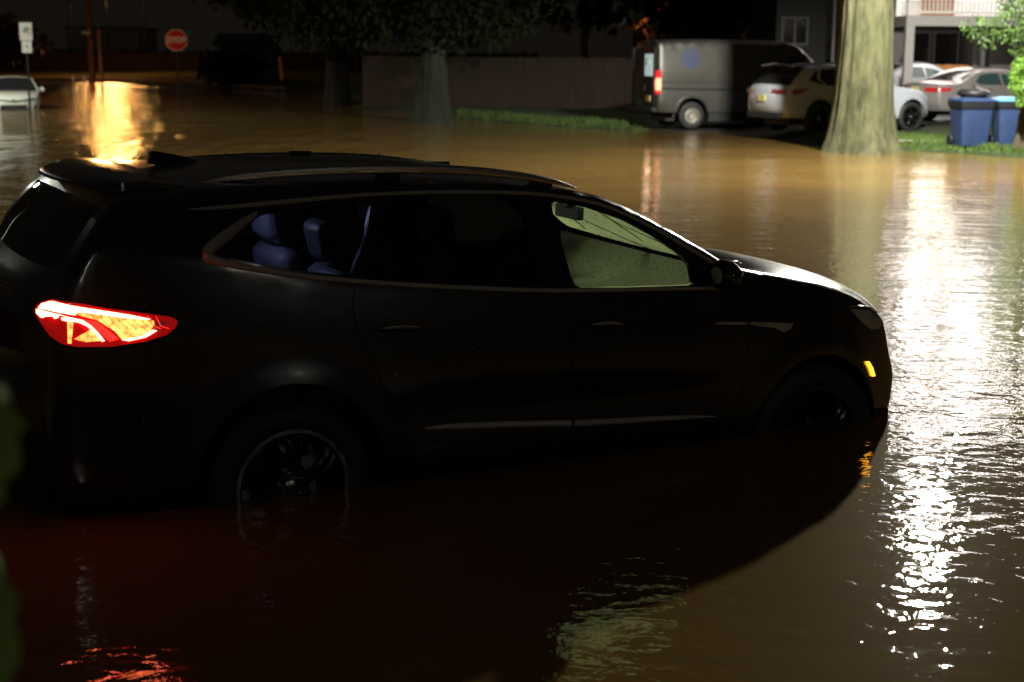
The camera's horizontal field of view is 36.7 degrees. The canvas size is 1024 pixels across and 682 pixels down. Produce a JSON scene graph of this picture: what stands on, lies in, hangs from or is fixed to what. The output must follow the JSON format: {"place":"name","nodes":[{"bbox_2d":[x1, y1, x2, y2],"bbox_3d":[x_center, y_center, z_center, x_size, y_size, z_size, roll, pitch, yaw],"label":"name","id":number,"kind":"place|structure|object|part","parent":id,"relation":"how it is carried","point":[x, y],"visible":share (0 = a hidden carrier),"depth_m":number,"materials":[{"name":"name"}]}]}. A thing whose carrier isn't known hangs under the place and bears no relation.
{"place":"outdoors","nodes":[
{"label":"outdoors","id":0,"kind":"place"},
{"bbox_2d":[0,0,839,59],"label":"sky","id":1,"kind":"structure","parent":0,"point":[204,23],"materials":[{"name":"black"}]},
{"bbox_2d":[0,79,1023,681],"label":"water","id":2,"kind":"structure","parent":0,"point":[884,545],"depth_m":6.76,"materials":[{"name":"brown liquid"}]},
{"bbox_2d":[0,382,25,681],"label":"plant","id":3,"kind":"object","parent":2,"relation":"in","point":[12,423],"visible":1,"depth_m":1.59,"materials":[{"name":"green plant"}]},
{"bbox_2d":[0,76,43,109],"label":"parked car","id":4,"kind":"object","parent":2,"relation":"in","point":[13,92],"visible":0.85,"depth_m":53.73,"materials":[{"name":"white metal"}]},
{"bbox_2d":[19,23,31,121],"bbox_3d":[-13.900,-7.518,44.355,0.360,3.200,0.070,0,11,0],"label":"parking sign","id":5,"kind":"object","parent":2,"relation":"in","point":[25,29],"visible":0.99,"depth_m":44.16,"materials":[{"name":"white metal"}]},
{"bbox_2d":[166,26,190,98],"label":"stop sign","id":6,"kind":"object","parent":2,"relation":"in","point":[176,40],"visible":1,"depth_m":66.72,"materials":[{"name":"red metal"}]},
{"bbox_2d":[0,150,892,513],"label":"sport utility vehicle","id":7,"kind":"object","parent":2,"relation":"in","point":[216,330],"visible":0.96,"depth_m":7.28,"materials":[{"name":"black metal"}]},
{"bbox_3d":[-2.229,-0.566,7.306,0.240,0.290,1.419,-3,12,-28],"label":"rear window","id":8,"kind":"part","parent":7,"relation":"part of","materials":[{"name":"black glass"}]},
{"bbox_3d":[-0.949,-0.451,7.045,0.769,0.312,0.175,-7,13,-34],"label":"side window","id":9,"kind":"part","parent":7,"relation":"part of","materials":[{"name":"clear glass"}]},
{"bbox_3d":[-0.322,-0.477,7.434,0.929,0.417,0.252,-3,12,-28],"label":"side window","id":10,"kind":"part","parent":7,"relation":"part of","materials":[{"name":"black glass"}]},
{"bbox_2d":[0,60,1023,157],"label":"ground","id":11,"kind":"structure","parent":0,"point":[309,82],"depth_m":56.06,"materials":[{"name":"green plant"}]},
{"bbox_2d":[0,11,55,67],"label":"bush","id":12,"kind":"object","parent":11,"relation":"on","point":[10,41],"visible":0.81,"depth_m":109.38,"materials":[{"name":"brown plant"}]},
{"bbox_2d":[72,74,74,91],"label":"bollard","id":13,"kind":"object","parent":11,"relation":"on","point":[73,83],"visible":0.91,"depth_m":76.43,"materials":[{"name":"silver metal"}]},
{"bbox_2d":[82,74,85,91],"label":"bollard","id":14,"kind":"object","parent":11,"relation":"on","point":[84,82],"visible":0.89,"depth_m":76.44,"materials":[{"name":"silver metal"}]},
{"bbox_2d":[82,0,96,90],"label":"utility pole","id":15,"kind":"object","parent":11,"relation":"on","point":[91,54],"visible":0.87,"depth_m":78.48,"materials":[{"name":"brown wood"}]},
{"bbox_2d":[97,29,103,93],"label":"marker post","id":16,"kind":"object","parent":11,"relation":"on","point":[100,62],"visible":0.87,"depth_m":73.28,"materials":[{"name":"brown wood"}]},
{"bbox_2d":[68,0,145,52],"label":"floodlight bank","id":17,"kind":"structure","parent":11,"relation":"on","point":[107,27],"depth_m":333.66,"materials":[{"name":"black metal"}]},
{"bbox_2d":[64,27,158,52],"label":"warehouse","id":18,"kind":"structure","parent":11,"relation":"on","point":[129,38],"depth_m":345.70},
{"bbox_2d":[31,77,285,88],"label":"kerb","id":19,"kind":"structure","parent":11,"relation":"on","point":[154,81],"depth_m":101.22,"materials":[{"name":"concrete"}]},
{"bbox_2d":[195,46,272,85],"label":"bush","id":20,"kind":"object","parent":11,"relation":"on","point":[223,62],"visible":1,"depth_m":90.26,"materials":[{"name":"green plant"}]},
{"bbox_2d":[211,33,281,79],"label":"shed","id":21,"kind":"structure","parent":11,"relation":"on","point":[268,46],"depth_m":98.59,"materials":[{"name":"grey"}]},
{"bbox_2d":[278,57,282,97],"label":"marker post","id":22,"kind":"object","parent":11,"relation":"on","point":[280,68],"visible":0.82,"depth_m":68.45,"materials":[{"name":"brown wood"}]},
{"bbox_2d":[191,0,465,105],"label":"street tree","id":23,"kind":"object","parent":11,"relation":"on","point":[335,57],"visible":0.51,"depth_m":59.72,"materials":[{"name":"black plant"}]},
{"bbox_2d":[220,0,498,70],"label":"broad tree","id":24,"kind":"object","parent":11,"relation":"on","point":[356,61],"visible":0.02,"depth_m":127.50,"materials":[{"name":"green plant"}]},
{"bbox_2d":[245,0,576,123],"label":"street tree","id":25,"kind":"object","parent":11,"relation":"on","point":[438,23],"visible":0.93,"depth_m":44.57,"materials":[{"name":"green plant"}]},
{"bbox_2d":[362,55,650,113],"bbox_3d":[-0.421,-8.833,53.608,12.711,2.080,0.167,8,13,36],"label":"board fence","id":26,"kind":"object","parent":11,"relation":"on","point":[581,82],"visible":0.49,"depth_m":53.15,"materials":[{"name":"brown wood"}]},
{"bbox_2d":[462,0,723,57],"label":"broad tree","id":27,"kind":"object","parent":11,"relation":"on","point":[587,20],"visible":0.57,"depth_m":64.58,"materials":[{"name":"green plant"}]},
{"bbox_2d":[623,0,739,46],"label":"gabled house","id":28,"kind":"structure","parent":11,"relation":"on","point":[642,35],"depth_m":68.69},
{"bbox_2d":[642,0,750,39],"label":"broad tree","id":29,"kind":"object","parent":11,"relation":"on","point":[701,27],"visible":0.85,"depth_m":59.91,"materials":[{"name":"green plant"}]},
{"bbox_2d":[456,108,1023,155],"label":"grass","id":30,"kind":"structure","parent":11,"relation":"on","point":[917,140],"depth_m":36.71,"materials":[{"name":"green plant"}]},
{"bbox_2d":[737,0,836,61],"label":"dark house","id":31,"kind":"structure","parent":11,"relation":"on","point":[800,24],"depth_m":53.91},
{"bbox_2d":[781,17,808,44],"bbox_3d":[9.873,-10.822,53.872,0.940,0.970,0.090,0,11,0],"label":"window","id":32,"kind":"structure","parent":31,"relation":"in","point":[794,30],"depth_m":53.87,"materials":[{"name":"grey"}]},
{"bbox_2d":[820,0,902,154],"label":"street tree","id":33,"kind":"object","parent":11,"relation":"on","point":[862,120],"visible":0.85,"depth_m":32.23,"materials":[{"name":"brown plant"}]},
{"bbox_2d":[936,64,968,70],"bbox_3d":[11.799,-7.753,48.049,4.572,1.750,0.167,4,11,18],"label":"board fence","id":34,"kind":"object","parent":11,"relation":"on","point":[945,67],"visible":0.05,"depth_m":47.31,"materials":[{"name":"brown wood"}]},
{"bbox_2d":[893,0,1023,85],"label":"porch house","id":35,"kind":"structure","parent":11,"relation":"on","point":[928,31],"depth_m":47.62,"materials":[{"name":"white wood"}]},
{"bbox_2d":[893,30,931,63],"bbox_3d":[12.636,-9.017,48.997,1.290,1.640,0.090,0,11,0],"label":"window","id":36,"kind":"structure","parent":35,"relation":"in","point":[922,39],"depth_m":48.94,"materials":[{"name":"grey glass"}]},
{"bbox_2d":[920,0,954,15],"bbox_3d":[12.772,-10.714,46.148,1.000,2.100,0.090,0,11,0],"label":"railing","id":37,"kind":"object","parent":35,"relation":"in","point":[923,1],"depth_m":46.28,"materials":[{"name":"white wood"}]},
{"bbox_2d":[931,31,959,69],"bbox_3d":[13.761,-9.009,48.997,0.840,1.640,0.090,0,11,0],"label":"door","id":38,"kind":"structure","parent":35,"relation":"in","point":[946,44],"depth_m":48.95,"materials":[{"name":"grey"}]},
{"bbox_2d":[946,97,996,145],"bbox_3d":[9.890,-4.734,33.303,0.800,1.053,0.878,-1,11,-7],"label":"wheeled bin","id":39,"kind":"object","parent":11,"relation":"on","point":[970,120],"visible":0.97,"depth_m":32.98,"materials":[{"name":"blue plastic"}]},
{"bbox_2d":[957,85,990,96],"bbox_3d":[9.929,-5.375,33.154,0.703,0.262,0.714,0,11,0],"label":"rubbish bag","id":40,"kind":"object","parent":39,"relation":"on","point":[974,91],"visible":1,"depth_m":32.95,"materials":[{"name":"black plastic"}]},
{"bbox_2d":[959,0,1023,148],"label":"street tree","id":41,"kind":"object","parent":11,"relation":"on","point":[1019,133],"visible":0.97,"depth_m":31.89,"materials":[{"name":"green plant"}]},
{"bbox_2d":[988,96,1019,145],"bbox_3d":[10.713,-4.715,33.153,0.800,1.053,0.878,1,11,3],"label":"wheeled bin","id":42,"kind":"object","parent":11,"relation":"on","point":[1005,117],"visible":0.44,"depth_m":32.83,"materials":[{"name":"blue plastic"}]},
{"bbox_2d":[1006,56,1023,111],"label":"shrub","id":43,"kind":"object","parent":11,"relation":"on","point":[1016,75],"visible":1,"depth_m":31.39,"materials":[{"name":"green plant"}]},
{"bbox_2d":[657,115,949,137],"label":"driveway","id":44,"kind":"structure","parent":0,"point":[760,129],"depth_m":41.24,"materials":[{"name":"concrete"}]},
{"bbox_2d":[629,39,812,128],"bbox_3d":[6.328,-7.136,42.769,5.860,2.388,2.540,-2,11,-15],"label":"panel van","id":45,"kind":"object","parent":44,"relation":"on","point":[698,81],"visible":0.59,"depth_m":41.60,"materials":[{"name":"grey metal"}]},
{"bbox_3d":[3.736,-7.346,42.734,0.880,1.540,0.060,5,12,24],"label":"rear door","id":46,"kind":"part","parent":45,"relation":"part of","materials":[{"name":"grey metal"}]},
{"bbox_3d":[3.701,-7.134,41.591,0.060,1.540,0.880,-2,11,-15],"label":"rear door","id":47,"kind":"part","parent":45,"relation":"part of","materials":[{"name":"grey metal"}]},
{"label":"side window","id":48,"kind":"part","parent":45,"relation":"part of","materials":[{"name":"black glass"}]},
{"bbox_2d":[747,62,927,133],"bbox_3d":[8.204,-6.078,38.412,4.800,1.700,2.210,-5,12,-25],"label":"crossover","id":49,"kind":"object","parent":44,"relation":"on","point":[782,96],"visible":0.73,"depth_m":37.21,"materials":[{"name":"white metal"}]},
{"bbox_2d":[754,65,804,85],"bbox_3d":[6.471,-6.462,37.505,0.659,0.476,1.530,-5,12,-25],"label":"rear window","id":50,"kind":"structure","parent":49,"relation":"in","point":[779,74],"depth_m":37.29,"materials":[{"name":"black glass"}]},
{"bbox_2d":[809,71,822,84],"bbox_3d":[7.266,-6.309,36.991,0.380,0.340,0.166,-5,12,-25],"label":"side window","id":51,"kind":"structure","parent":49,"relation":"in","point":[814,77],"depth_m":37.00,"materials":[{"name":"black glass"}]},
{"bbox_2d":[820,69,834,85],"bbox_3d":[7.805,-6.346,37.239,0.970,0.410,0.197,-5,12,-25],"label":"side window","id":52,"kind":"structure","parent":49,"relation":"in","point":[827,76],"depth_m":37.15,"materials":[{"name":"black glass"}]},
{"bbox_2d":[893,61,943,86],"bbox_3d":[12.017,-7.667,46.386,4.772,1.450,2.130,-4,12,-24],"label":"sedan","id":53,"kind":"object","parent":44,"relation":"on","point":[922,71],"visible":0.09,"depth_m":45.46,"materials":[{"name":"white metal"}]},
{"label":"side window","id":54,"kind":"part","parent":53,"relation":"part of","materials":[{"name":"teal glass"}]},
{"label":"side window","id":55,"kind":"part","parent":53,"relation":"part of","materials":[{"name":"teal glass"}]},
{"bbox_2d":[901,67,1021,119],"bbox_3d":[12.870,-6.717,41.984,4.772,1.450,2.130,-4,12,-24],"label":"sedan","id":56,"kind":"object","parent":44,"relation":"on","point":[938,90],"visible":0.37,"depth_m":40.92,"materials":[{"name":"silver metal"}]},
{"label":"rear window","id":57,"kind":"part","parent":56,"relation":"part of","materials":[{"name":"black"}]},
{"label":"side window","id":58,"kind":"part","parent":56,"relation":"part of","materials":[{"name":"teal glass"}]},
{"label":"side window","id":59,"kind":"part","parent":56,"relation":"part of","materials":[{"name":"teal glass"}]},
{"bbox_2d":[997,0,1014,15],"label":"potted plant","id":60,"kind":"object","parent":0,"point":[1006,6],"visible":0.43,"depth_m":43.25,"materials":[{"name":"green plant"}]}
]}

